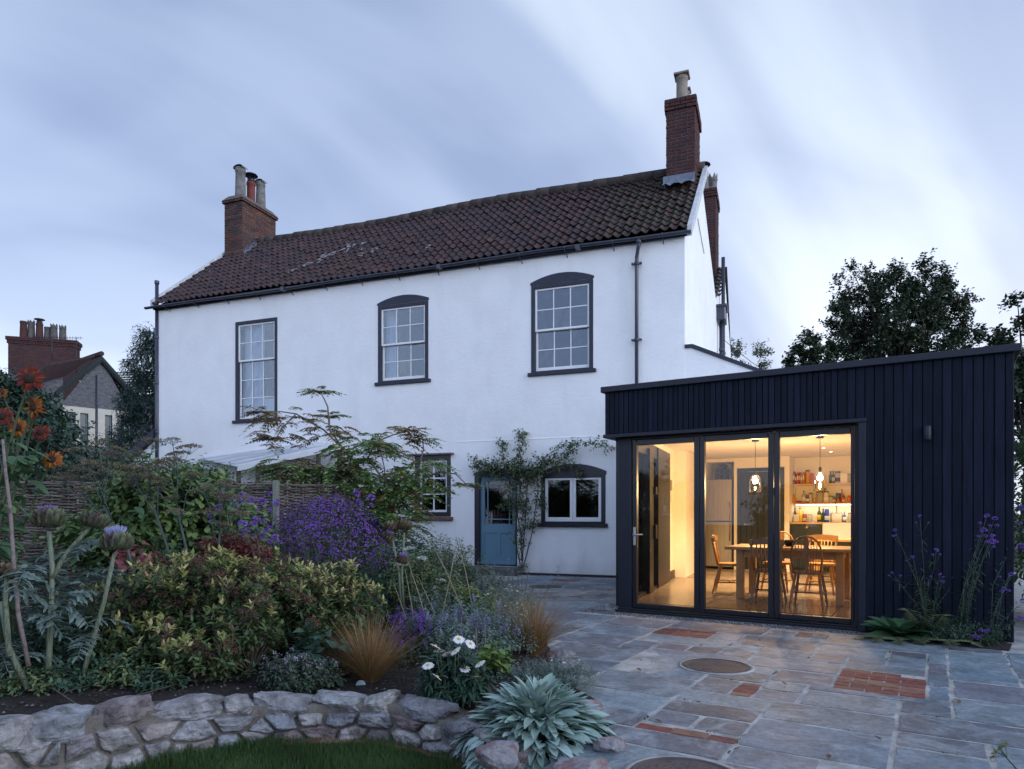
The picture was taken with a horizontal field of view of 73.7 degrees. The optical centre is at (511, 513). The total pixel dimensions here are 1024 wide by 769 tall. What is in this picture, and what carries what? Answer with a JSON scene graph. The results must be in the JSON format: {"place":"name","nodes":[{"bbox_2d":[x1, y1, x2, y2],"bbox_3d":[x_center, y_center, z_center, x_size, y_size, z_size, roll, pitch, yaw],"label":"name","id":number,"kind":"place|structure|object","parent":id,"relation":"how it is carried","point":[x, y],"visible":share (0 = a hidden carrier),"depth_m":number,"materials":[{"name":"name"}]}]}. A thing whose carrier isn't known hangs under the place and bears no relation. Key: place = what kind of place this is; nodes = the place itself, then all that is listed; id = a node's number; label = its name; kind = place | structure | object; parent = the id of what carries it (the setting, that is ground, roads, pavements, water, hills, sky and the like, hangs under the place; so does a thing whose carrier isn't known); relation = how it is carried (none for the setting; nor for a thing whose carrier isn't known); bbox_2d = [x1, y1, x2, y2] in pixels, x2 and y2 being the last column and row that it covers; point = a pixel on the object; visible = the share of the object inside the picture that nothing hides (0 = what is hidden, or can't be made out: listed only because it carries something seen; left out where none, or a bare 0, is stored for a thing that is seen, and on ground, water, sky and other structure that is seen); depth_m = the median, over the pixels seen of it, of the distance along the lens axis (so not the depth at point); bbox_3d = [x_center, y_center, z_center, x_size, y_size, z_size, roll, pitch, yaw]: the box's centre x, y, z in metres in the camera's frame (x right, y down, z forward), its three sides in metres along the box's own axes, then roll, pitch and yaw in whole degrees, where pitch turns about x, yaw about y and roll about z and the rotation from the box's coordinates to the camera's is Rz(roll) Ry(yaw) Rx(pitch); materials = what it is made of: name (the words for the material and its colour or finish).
{"place":"outdoors","nodes":[
{"label":"outdoors","id":0,"kind":"place"},
{"bbox_2d":[87,731,466,768],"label":"lawn","id":1,"kind":"structure","parent":0,"point":[323,758],"depth_m":4.06,"materials":[{"name":"green plant"}]},
{"bbox_2d":[0,568,611,760],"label":"flower bed","id":2,"kind":"object","parent":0,"point":[10,700],"visible":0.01,"depth_m":4.77,"materials":[{"name":"soil"}]},
{"bbox_2d":[1,439,30,666],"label":"dead stem","id":3,"kind":"object","parent":2,"relation":"on","point":[18,611],"visible":0.92,"depth_m":4.49,"materials":[{"name":"plant"}]},
{"bbox_2d":[0,418,36,672],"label":"sunflower","id":4,"kind":"object","parent":2,"relation":"on","point":[20,427],"visible":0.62,"depth_m":4.89,"materials":[{"name":"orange plant"}]},
{"bbox_2d":[0,364,45,584],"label":"sunflower","id":5,"kind":"object","parent":2,"relation":"on","point":[29,377],"visible":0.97,"depth_m":4.57,"materials":[{"name":"orange plant"}]},
{"bbox_2d":[0,396,45,578],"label":"sunflower","id":6,"kind":"object","parent":2,"relation":"on","point":[35,406],"visible":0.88,"depth_m":4.70,"materials":[{"name":"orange plant"}]},
{"bbox_2d":[0,414,50,598],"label":"sunflower","id":7,"kind":"object","parent":2,"relation":"on","point":[20,497],"visible":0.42,"depth_m":4.99,"materials":[{"name":"green plant"}]},
{"bbox_2d":[2,425,54,640],"bbox_3d":[-3.639,0.251,5.090,0.480,1.805,0.300,0,0,-10],"label":"sunflower","id":8,"kind":"object","parent":2,"relation":"on","point":[41,432],"visible":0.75,"depth_m":5.08,"materials":[{"name":"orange plant"}]},
{"bbox_2d":[1,450,63,647],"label":"sunflower","id":9,"kind":"object","parent":2,"relation":"on","point":[55,459],"visible":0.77,"depth_m":5.14,"materials":[{"name":"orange plant"}]},
{"bbox_2d":[0,561,72,690],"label":"cardoon","id":10,"kind":"object","parent":2,"relation":"on","point":[6,647],"visible":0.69,"depth_m":4.51,"materials":[{"name":"green plant"}]},
{"bbox_2d":[0,480,79,609],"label":"wattle panel","id":11,"kind":"object","parent":2,"relation":"on","point":[38,550],"visible":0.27,"depth_m":8.21,"materials":[{"name":"brown wicker"}]},
{"bbox_2d":[0,666,85,696],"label":"plant","id":12,"kind":"object","parent":2,"relation":"on","point":[13,681],"visible":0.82,"depth_m":4.51,"materials":[{"name":"green plant"}]},
{"bbox_2d":[0,505,110,670],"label":"cardoon","id":13,"kind":"object","parent":2,"relation":"on","point":[48,516],"visible":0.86,"depth_m":4.70,"materials":[{"name":"green plant"}]},
{"bbox_2d":[0,403,122,588],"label":"bush","id":14,"kind":"object","parent":2,"relation":"on","point":[71,461],"visible":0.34,"depth_m":10.09,"materials":[{"name":"green plant"}]},
{"bbox_2d":[31,664,112,693],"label":"plant","id":15,"kind":"object","parent":2,"relation":"on","point":[74,675],"visible":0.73,"depth_m":4.60,"materials":[{"name":"green plant"}]},
{"bbox_2d":[0,610,159,677],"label":"perennial","id":16,"kind":"object","parent":2,"relation":"on","point":[39,644],"visible":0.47,"depth_m":4.89,"materials":[{"name":"green plant"}]},
{"bbox_2d":[23,558,153,636],"bbox_3d":[-3.640,0.784,6.201,1.468,0.770,0.871,0,0,0],"label":"perennial","id":17,"kind":"object","parent":2,"relation":"on","point":[104,578],"visible":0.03,"depth_m":6.12,"materials":[{"name":"green plant"}]},
{"bbox_2d":[36,525,142,678],"bbox_3d":[-2.985,0.676,4.906,0.785,1.195,0.692,0,0,39],"label":"cardoon","id":18,"kind":"object","parent":2,"relation":"on","point":[114,539],"visible":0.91,"depth_m":4.78,"materials":[{"name":"green plant"}]},
{"bbox_2d":[41,438,153,586],"bbox_3d":[-3.702,0.240,6.139,1.202,1.808,0.661,0,0,0],"label":"fennel","id":19,"kind":"object","parent":2,"relation":"on","point":[87,463],"visible":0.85,"depth_m":6.10,"materials":[{"name":"green plant"}]},
{"bbox_2d":[43,440,164,563],"bbox_3d":[-6.791,-0.053,11.543,2.227,2.397,1.725,0,0,0],"label":"bush","id":20,"kind":"object","parent":2,"relation":"on","point":[129,460],"visible":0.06,"depth_m":11.37,"materials":[{"name":"green plant"}]},
{"bbox_2d":[77,647,160,690],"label":"plant","id":21,"kind":"object","parent":2,"relation":"on","point":[126,674],"visible":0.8,"depth_m":4.69,"materials":[{"name":"green plant"}]},
{"bbox_2d":[108,537,167,574],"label":"smoke plant","id":22,"kind":"object","parent":2,"relation":"on","point":[122,555],"visible":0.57,"depth_m":6.31,"materials":[{"name":"pink plant"}]},
{"bbox_2d":[81,611,195,668],"bbox_3d":[-2.780,0.946,5.111,0.859,0.463,0.598,0,0,0],"label":"spiraea","id":23,"kind":"object","parent":2,"relation":"on","point":[140,628],"visible":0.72,"depth_m":4.99,"materials":[{"name":"green plant"}]},
{"bbox_2d":[106,436,182,629],"bbox_3d":[-3.365,0.224,6.327,0.940,1.836,0.509,0,0,16],"label":"fennel","id":24,"kind":"object","parent":2,"relation":"on","point":[130,468],"visible":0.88,"depth_m":6.30,"materials":[{"name":"green plant"}]},
{"bbox_2d":[31,449,267,584],"bbox_3d":[-3.720,0.240,7.110,2.284,1.810,1.408,0,0,0],"label":"dogwood","id":25,"kind":"object","parent":2,"relation":"on","point":[133,514],"visible":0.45,"depth_m":6.83,"materials":[{"name":"green plant"}]},
{"bbox_2d":[128,661,196,693],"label":"plant","id":26,"kind":"object","parent":2,"relation":"on","point":[156,682],"visible":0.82,"depth_m":4.64,"materials":[{"name":"green plant"}]},
{"bbox_2d":[122,437,206,633],"bbox_3d":[-3.125,0.222,6.268,0.798,1.840,0.551,0,0,32],"label":"fennel","id":27,"kind":"object","parent":2,"relation":"on","point":[160,481],"visible":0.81,"depth_m":6.22,"materials":[{"name":"green plant"}]},
{"bbox_2d":[35,543,367,646],"bbox_3d":[-2.461,0.697,5.820,2.552,0.905,1.606,0,0,0],"label":"spiraea","id":28,"kind":"object","parent":2,"relation":"on","point":[179,590],"visible":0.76,"depth_m":5.39,"materials":[{"name":"green plant"}]},
{"bbox_2d":[155,628,256,687],"bbox_3d":[-2.159,1.004,4.798,0.695,0.401,0.469,0,0,0],"label":"spiraea","id":29,"kind":"object","parent":2,"relation":"on","point":[200,658],"visible":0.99,"depth_m":4.73,"materials":[{"name":"green plant"}]},
{"bbox_2d":[165,479,250,614],"bbox_3d":[-2.646,0.415,6.046,0.671,1.450,0.490,0,0,0],"label":"fennel","id":30,"kind":"object","parent":2,"relation":"on","point":[224,495],"visible":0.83,"depth_m":6.01,"materials":[{"name":"green plant"}]},
{"bbox_2d":[179,481,280,546],"bbox_3d":[-3.651,0.415,8.675,1.364,1.671,0.074,0,0,-12],"label":"wattle panel","id":31,"kind":"object","parent":2,"relation":"on","point":[255,490],"visible":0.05,"depth_m":8.75,"materials":[{"name":"brown wicker"}]},
{"bbox_2d":[194,531,275,614],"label":"plant","id":32,"kind":"object","parent":2,"relation":"on","point":[241,545],"visible":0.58,"depth_m":6.25,"materials":[{"name":"red plant"}]},
{"bbox_2d":[202,492,283,564],"bbox_3d":[-2.911,0.460,7.287,0.896,1.365,0.823,0,0,0],"label":"dogwood","id":33,"kind":"object","parent":2,"relation":"on","point":[251,508],"visible":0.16,"depth_m":7.27,"materials":[{"name":"green plant"}]},
{"bbox_2d":[206,590,286,674],"bbox_3d":[-1.953,0.880,5.067,0.562,0.631,0.463,0,0,0],"label":"spiraea","id":34,"kind":"object","parent":2,"relation":"on","point":[253,636],"visible":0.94,"depth_m":5.02,"materials":[{"name":"green plant"}]},
{"bbox_2d":[0,689,544,768],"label":"garden wall","id":35,"kind":"structure","parent":2,"relation":"on","point":[118,732],"depth_m":4.09,"materials":[{"name":"grey stone"}]},
{"bbox_2d":[474,740,518,768],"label":"stone","id":36,"kind":"object","parent":35,"relation":"on","point":[500,754],"visible":1,"depth_m":3.47,"materials":[{"name":"grey stone"}]},
{"bbox_2d":[247,646,345,693],"bbox_3d":[-1.496,1.090,4.773,0.583,0.320,0.570,0,0,-36],"label":"oregano","id":37,"kind":"object","parent":2,"relation":"on","point":[286,674],"visible":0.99,"depth_m":4.67,"materials":[{"name":"green plant"}]},
{"bbox_2d":[267,481,345,574],"bbox_3d":[-2.683,0.410,8.975,1.010,1.680,0.074,0,0,-25],"label":"wattle panel","id":38,"kind":"object","parent":2,"relation":"on","point":[295,490],"visible":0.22,"depth_m":8.95,"materials":[{"name":"brown wicker"}]},
{"bbox_2d":[241,557,391,651],"bbox_3d":[-1.677,0.768,5.879,1.359,0.785,1.357,0,0,0],"label":"spiraea","id":39,"kind":"object","parent":2,"relation":"on","point":[360,596],"visible":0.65,"depth_m":5.61,"materials":[{"name":"green plant"}]},
{"bbox_2d":[285,618,354,686],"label":"broad leaved plant","id":40,"kind":"object","parent":2,"relation":"on","point":[314,646],"visible":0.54,"depth_m":4.97,"materials":[{"name":"green plant"}]},
{"bbox_2d":[263,494,393,586],"bbox_3d":[-2.095,0.463,7.600,1.554,1.360,1.177,0,0,0],"label":"aster","id":41,"kind":"object","parent":2,"relation":"on","point":[327,510],"visible":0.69,"depth_m":7.44,"materials":[{"name":"purple plant"}]},
{"bbox_2d":[293,490,375,574],"bbox_3d":[-1.800,0.452,6.953,0.797,1.378,0.412,0,0,-13],"label":"verbena","id":42,"kind":"object","parent":2,"relation":"on","point":[311,526],"visible":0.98,"depth_m":6.92,"materials":[{"name":"purple plant"}]},
{"bbox_2d":[236,386,488,571],"bbox_3d":[-2.107,-0.293,9.606,3.599,2.874,1.627,0,0,0],"label":"compound leaved shrub","id":43,"kind":"object","parent":2,"relation":"on","point":[407,480],"visible":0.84,"depth_m":9.41,"materials":[{"name":"green plant"}]},
{"bbox_2d":[336,488,398,583],"bbox_3d":[-1.985,0.449,9.374,0.945,1.602,0.074,0,0,-35],"label":"wattle panel","id":44,"kind":"object","parent":2,"relation":"on","point":[361,496],"visible":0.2,"depth_m":9.34,"materials":[{"name":"brown wicker"}]},
{"bbox_2d":[317,607,435,682],"bbox_3d":[-1.023,0.942,4.971,1.127,0.547,1.118,0,0,0],"label":"copper sedge","id":45,"kind":"object","parent":2,"relation":"on","point":[369,664],"visible":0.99,"depth_m":4.88,"materials":[{"name":"orange plant"}]},
{"bbox_2d":[382,519,430,622],"bbox_3d":[-0.995,0.610,6.514,0.534,1.111,0.561,0,0,13],"label":"cardoon","id":46,"kind":"object","parent":2,"relation":"on","point":[388,535],"visible":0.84,"depth_m":6.59,"materials":[{"name":"green plant"}]},
{"bbox_2d":[379,603,438,664],"bbox_3d":[-0.834,0.973,5.503,0.517,0.476,0.439,0,0,0],"label":"salvia","id":47,"kind":"object","parent":2,"relation":"on","point":[424,636],"visible":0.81,"depth_m":5.45,"materials":[{"name":"purple plant"}]},
{"bbox_2d":[356,530,465,603],"bbox_3d":[-1.300,0.664,8.635,1.389,0.957,0.994,0,0,-26],"label":"perennial","id":48,"kind":"object","parent":2,"relation":"on","point":[397,553],"visible":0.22,"depth_m":8.56,"materials":[{"name":"green plant"}]},
{"bbox_2d":[375,541,463,625],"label":"perennial","id":49,"kind":"object","parent":2,"relation":"on","point":[422,570],"visible":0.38,"depth_m":6.88,"materials":[{"name":"green plant"}]},
{"bbox_2d":[392,579,483,639],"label":"perennial","id":50,"kind":"object","parent":2,"relation":"on","point":[437,602],"visible":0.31,"depth_m":6.27,"materials":[{"name":"green plant"}]},
{"bbox_2d":[415,531,489,590],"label":"perennial","id":51,"kind":"object","parent":2,"relation":"on","point":[446,555],"visible":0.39,"depth_m":9.16,"materials":[{"name":"green plant"}]},
{"bbox_2d":[413,635,496,706],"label":"shasta daisy","id":52,"kind":"object","parent":2,"relation":"on","point":[456,669],"visible":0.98,"depth_m":4.38,"materials":[{"name":"green plant"}]},
{"bbox_2d":[405,593,515,658],"bbox_3d":[-0.491,0.943,5.740,0.885,0.527,0.918,0,0,-38],"label":"catmint","id":53,"kind":"object","parent":2,"relation":"on","point":[448,634],"visible":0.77,"depth_m":5.65,"materials":[{"name":"green plant"}]},
{"bbox_2d":[434,583,498,630],"bbox_3d":[-0.481,0.944,6.901,0.719,0.498,0.730,0,0,0],"label":"ladys mantle","id":54,"kind":"object","parent":2,"relation":"on","point":[465,593],"visible":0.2,"depth_m":6.78,"materials":[{"name":"green plant"}]},
{"bbox_2d":[455,560,513,599],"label":"perennial","id":55,"kind":"object","parent":2,"relation":"on","point":[498,582],"visible":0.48,"depth_m":9.30,"materials":[{"name":"green plant"}]},
{"bbox_2d":[473,641,515,676],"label":"geranium","id":56,"kind":"object","parent":2,"relation":"on","point":[490,655],"visible":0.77,"depth_m":5.11,"materials":[{"name":"green plant"}]},
{"bbox_2d":[468,601,538,653],"bbox_3d":[-0.096,0.986,5.922,0.591,0.464,0.625,0,0,-33],"label":"catmint","id":57,"kind":"object","parent":2,"relation":"on","point":[516,643],"visible":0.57,"depth_m":5.82,"materials":[{"name":"green plant"}]},
{"bbox_2d":[474,583,588,655],"bbox_3d":[0.143,0.918,6.012,1.273,0.661,1.310,0,0,0],"label":"copper sedge","id":58,"kind":"object","parent":2,"relation":"on","point":[538,630],"visible":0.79,"depth_m":5.93,"materials":[{"name":"brown plant"}]},
{"bbox_2d":[449,673,616,768],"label":"lambs ear","id":59,"kind":"object","parent":2,"relation":"on","point":[531,703],"visible":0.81,"depth_m":3.86},
{"bbox_2d":[490,653,605,691],"bbox_3d":[0.259,1.161,5.026,0.895,0.242,0.654,0,0,0],"label":"silver mat","id":60,"kind":"object","parent":2,"relation":"on","point":[557,671],"visible":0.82,"depth_m":4.97,"materials":[{"name":"green plant"}]},
{"bbox_2d":[0,0,1023,513],"label":"sky","id":61,"kind":"structure","parent":0,"point":[834,131],"materials":[{"name":"blue"}]},
{"bbox_2d":[1,516,1023,572],"bbox_3d":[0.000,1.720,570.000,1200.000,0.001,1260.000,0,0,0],"label":"ground","id":62,"kind":"structure","parent":0,"point":[1021,570],"depth_m":25.49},
{"bbox_2d":[0,367,65,561],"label":"leafy tree","id":63,"kind":"object","parent":62,"relation":"on","point":[14,395],"visible":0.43,"depth_m":12.90,"materials":[{"name":"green plant"}]},
{"bbox_2d":[15,389,91,547],"bbox_3d":[-10.238,-0.541,14.931,1.548,4.294,1.831,0,0,0],"label":"leafy tree","id":64,"kind":"object","parent":62,"relation":"on","point":[65,417],"visible":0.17,"depth_m":15.08,"materials":[{"name":"green plant"}]},
{"bbox_2d":[5,318,151,547],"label":"stone house","id":65,"kind":"structure","parent":62,"relation":"on","point":[90,386],"depth_m":33.46,"materials":[{"name":"grey stone"}]},
{"bbox_2d":[71,321,154,559],"bbox_3d":[-11.896,-2.236,22.944,5.134,8.330,5.138,0,0,0],"label":"conifer","id":66,"kind":"object","parent":62,"relation":"on","point":[132,419],"visible":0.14,"depth_m":22.30,"materials":[{"name":"green plant"}]},
{"bbox_2d":[781,325,840,367],"bbox_3d":[14.106,-3.640,32.014,3.086,10.491,3.010,0,0,17],"label":"sycamore tree","id":67,"kind":"object","parent":62,"relation":"on","point":[828,350],"visible":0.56,"depth_m":31.67,"materials":[{"name":"green plant"}]},
{"bbox_2d":[818,248,984,361],"bbox_3d":[19.008,-5.706,34.154,7.502,14.632,6.844,0,0,0],"label":"sycamore tree","id":68,"kind":"object","parent":62,"relation":"on","point":[898,337],"visible":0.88,"depth_m":32.60,"materials":[{"name":"green plant"}]},
{"bbox_2d":[978,290,1023,558],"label":"dark tree","id":69,"kind":"object","parent":62,"relation":"on","point":[999,335],"visible":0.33,"depth_m":23.83,"materials":[{"name":"green plant"}]},
{"bbox_2d":[455,572,1023,768],"bbox_3d":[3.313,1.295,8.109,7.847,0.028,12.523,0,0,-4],"label":"patio","id":70,"kind":"structure","parent":0,"point":[870,751],"depth_m":4.83,"materials":[{"name":"stone"}]},
{"bbox_2d":[119,69,761,577],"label":"house","id":71,"kind":"structure","parent":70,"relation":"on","point":[481,327],"depth_m":15.18,"materials":[{"name":"white paint"}]},
{"bbox_2d":[232,317,278,423],"bbox_3d":[-6.288,-3.508,17.001,1.423,2.568,0.350,0,0,21],"label":"window","id":72,"kind":"structure","parent":71,"relation":"in","point":[254,361],"depth_m":17.10,"materials":[{"name":"blue paint"}]},
{"bbox_2d":[200,441,341,560],"bbox_3d":[-5.795,-0.210,15.868,5.275,3.020,1.500,0,0,21],"label":"glazed porch","id":73,"kind":"object","parent":71,"relation":"attached to","point":[243,460],"visible":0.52,"depth_m":15.19,"materials":[{"name":"clear glass"}]},
{"bbox_2d":[374,294,430,385],"bbox_3d":[-2.427,-3.916,15.542,1.425,2.037,0.350,0,0,21],"label":"window","id":74,"kind":"structure","parent":71,"relation":"in","point":[391,310],"depth_m":15.55,"materials":[{"name":"blue paint"}]},
{"bbox_2d":[407,452,453,519],"bbox_3d":[-1.799,-0.592,15.172,1.127,1.477,0.200,0,0,21],"label":"window","id":75,"kind":"structure","parent":71,"relation":"in","point":[441,510],"depth_m":15.16,"materials":[{"name":"white wood"}]},
{"bbox_2d":[460,468,521,575],"bbox_3d":[-0.436,0.168,14.529,1.305,2.263,0.580,0,0,21],"label":"door","id":76,"kind":"structure","parent":71,"relation":"in","point":[491,524],"depth_m":14.72,"materials":[{"name":"blue wood"}]},
{"bbox_2d":[467,428,615,569],"bbox_3d":[0.563,-0.235,14.096,3.263,3.097,0.533,0,0,21],"label":"climbing rose","id":77,"kind":"object","parent":71,"relation":"attached to","point":[514,470],"visible":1,"depth_m":14.18,"materials":[{"name":"green plant"}]},
{"bbox_2d":[527,272,595,376],"bbox_3d":[1.034,-3.925,14.132,1.464,2.107,0.156,0,0,21],"label":"window","id":78,"kind":"structure","parent":71,"relation":"in","point":[561,277],"depth_m":14.12,"materials":[{"name":"blue paint"}]},
{"bbox_2d":[537,464,607,526],"bbox_3d":[1.234,-0.369,14.032,1.497,1.297,0.130,0,0,21],"label":"window","id":79,"kind":"structure","parent":71,"relation":"in","point":[572,502],"depth_m":14.02,"materials":[{"name":"white wood"}]},
{"bbox_2d":[553,757,611,768],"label":"stone","id":80,"kind":"object","parent":70,"relation":"on","point":[586,763],"visible":1,"depth_m":3.30,"materials":[{"name":"grey stone"}]},
{"bbox_2d":[623,755,734,768],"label":"manhole cover","id":81,"kind":"object","parent":70,"relation":"on","point":[671,762],"visible":1,"depth_m":3.50,"materials":[{"name":"metal"}]},
{"bbox_2d":[530,575,867,634],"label":"gravel","id":82,"kind":"structure","parent":70,"relation":"on","point":[837,631],"depth_m":8.22,"materials":[{"name":"grey gravel"}]},
{"bbox_2d":[678,658,754,674],"bbox_3d":[1.718,1.286,5.751,0.620,0.017,0.620,0,0,32],"label":"manhole cover","id":83,"kind":"object","parent":70,"relation":"on","point":[717,666],"visible":1,"depth_m":5.72,"materials":[{"name":"metal"}]},
{"bbox_2d":[601,343,1021,642],"bbox_3d":[4.960,-0.180,12.303,5.935,2.960,9.808,0,0,32],"label":"kitchen extension","id":84,"kind":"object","parent":70,"relation":"on","point":[929,437],"visible":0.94,"depth_m":7.59,"materials":[{"name":"black wood"}]},
{"bbox_2d":[632,436,699,612],"bbox_3d":[1.956,0.136,8.716,0.888,2.196,0.136,0,0,32],"label":"door panel","id":85,"kind":"structure","parent":84,"relation":"in","point":[694,439],"depth_m":8.64,"materials":[{"name":"black metal"}]},
{"bbox_2d":[706,479,733,567],"bbox_3d":[4.760,0.223,15.509,0.592,1.975,0.685,0,0,32],"label":"fridge freezer","id":86,"kind":"object","parent":84,"relation":"on","point":[720,508],"visible":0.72,"depth_m":15.24,"materials":[{"name":"grey metal"}]},
{"bbox_2d":[700,432,773,617],"bbox_3d":[2.719,0.136,8.272,0.886,2.196,0.092,0,0,32],"label":"door panel","id":87,"kind":"structure","parent":84,"relation":"in","point":[761,435],"depth_m":8.23,"materials":[{"name":"black metal"}]},
{"bbox_2d":[737,467,783,569],"bbox_3d":[5.391,0.125,14.819,0.981,2.230,0.118,0,0,32],"label":"glazed door","id":88,"kind":"structure","parent":84,"relation":"attached to","point":[752,515],"depth_m":14.89,"materials":[{"name":"grey paint"}]},
{"bbox_2d":[749,538,786,605],"bbox_3d":[3.554,0.789,9.461,0.450,0.908,0.482,0,0,28],"label":"wooden chair","id":89,"kind":"object","parent":84,"relation":"on","point":[757,541],"visible":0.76,"depth_m":9.36,"materials":[{"name":"brown wood"}]},
{"bbox_2d":[725,544,850,604],"bbox_3d":[4.065,0.860,9.934,1.657,0.760,1.030,0,0,32],"label":"dining table","id":90,"kind":"object","parent":84,"relation":"on","point":[840,555],"visible":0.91,"depth_m":9.83,"materials":[{"name":"brown wood"}]},
{"bbox_2d":[789,535,827,608],"bbox_3d":[3.976,0.765,9.159,0.432,0.955,0.475,0,0,32],"label":"wooden chair","id":91,"kind":"object","parent":84,"relation":"on","point":[806,571],"visible":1,"depth_m":9.03,"materials":[{"name":"brown wood"}]},
{"bbox_2d":[774,427,854,623],"bbox_3d":[3.456,0.136,7.831,0.847,2.196,0.070,0,0,32],"label":"door panel","id":92,"kind":"structure","parent":84,"relation":"in","point":[845,430],"depth_m":7.86,"materials":[{"name":"black metal"}]},
{"bbox_2d":[790,502,850,573],"bbox_3d":[7.400,0.497,13.932,3.128,1.486,0.640,0,0,32],"label":"kitchen counter","id":93,"kind":"object","parent":84,"relation":"on","point":[842,529],"visible":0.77,"depth_m":14.25,"materials":[{"name":"white wood"}]},
{"bbox_2d":[804,534,837,594],"bbox_3d":[4.854,0.789,10.717,0.450,0.908,0.482,0,0,32],"label":"wooden chair","id":94,"kind":"object","parent":84,"relation":"on","point":[824,537],"visible":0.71,"depth_m":10.76,"materials":[{"name":"brown wood"}]},
{"bbox_2d":[888,635,1011,650],"bbox_3d":[4.288,1.288,6.861,1.220,0.016,0.390,0,0,32],"label":"planting pocket","id":95,"kind":"object","parent":70,"relation":"on","point":[1004,646],"visible":0.47,"depth_m":6.67,"materials":[{"name":"soil"}]},
{"bbox_2d":[860,616,937,644],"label":"foxglove plant","id":96,"kind":"object","parent":95,"relation":"on","point":[884,626],"visible":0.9,"depth_m":7.03,"materials":[{"name":"green plant"}]},
{"bbox_2d":[888,514,954,636],"bbox_3d":[4.209,0.655,7.004,0.652,1.292,0.521,0,0,-37],"label":"verbena","id":97,"kind":"object","parent":95,"relation":"on","point":[920,593],"visible":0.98,"depth_m":6.95,"materials":[{"name":"green plant"}]},
{"bbox_2d":[914,614,1010,643],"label":"weedy plant","id":98,"kind":"object","parent":95,"relation":"on","point":[964,631],"visible":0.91,"depth_m":6.71,"materials":[{"name":"green plant"}]},
{"bbox_2d":[953,505,1023,642],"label":"verbena","id":99,"kind":"object","parent":95,"relation":"on","point":[975,579],"visible":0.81,"depth_m":6.76,"materials":[{"name":"green plant"}]},
{"bbox_2d":[970,522,1023,646],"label":"verbena","id":100,"kind":"object","parent":95,"relation":"on","point":[1020,545],"visible":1,"depth_m":6.62,"materials":[{"name":"green plant"}]},
{"bbox_2d":[1014,425,1023,598],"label":"hedge","id":101,"kind":"object","parent":70,"relation":"on","point":[1020,539],"visible":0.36,"depth_m":8.97,"materials":[{"name":"green plant"}]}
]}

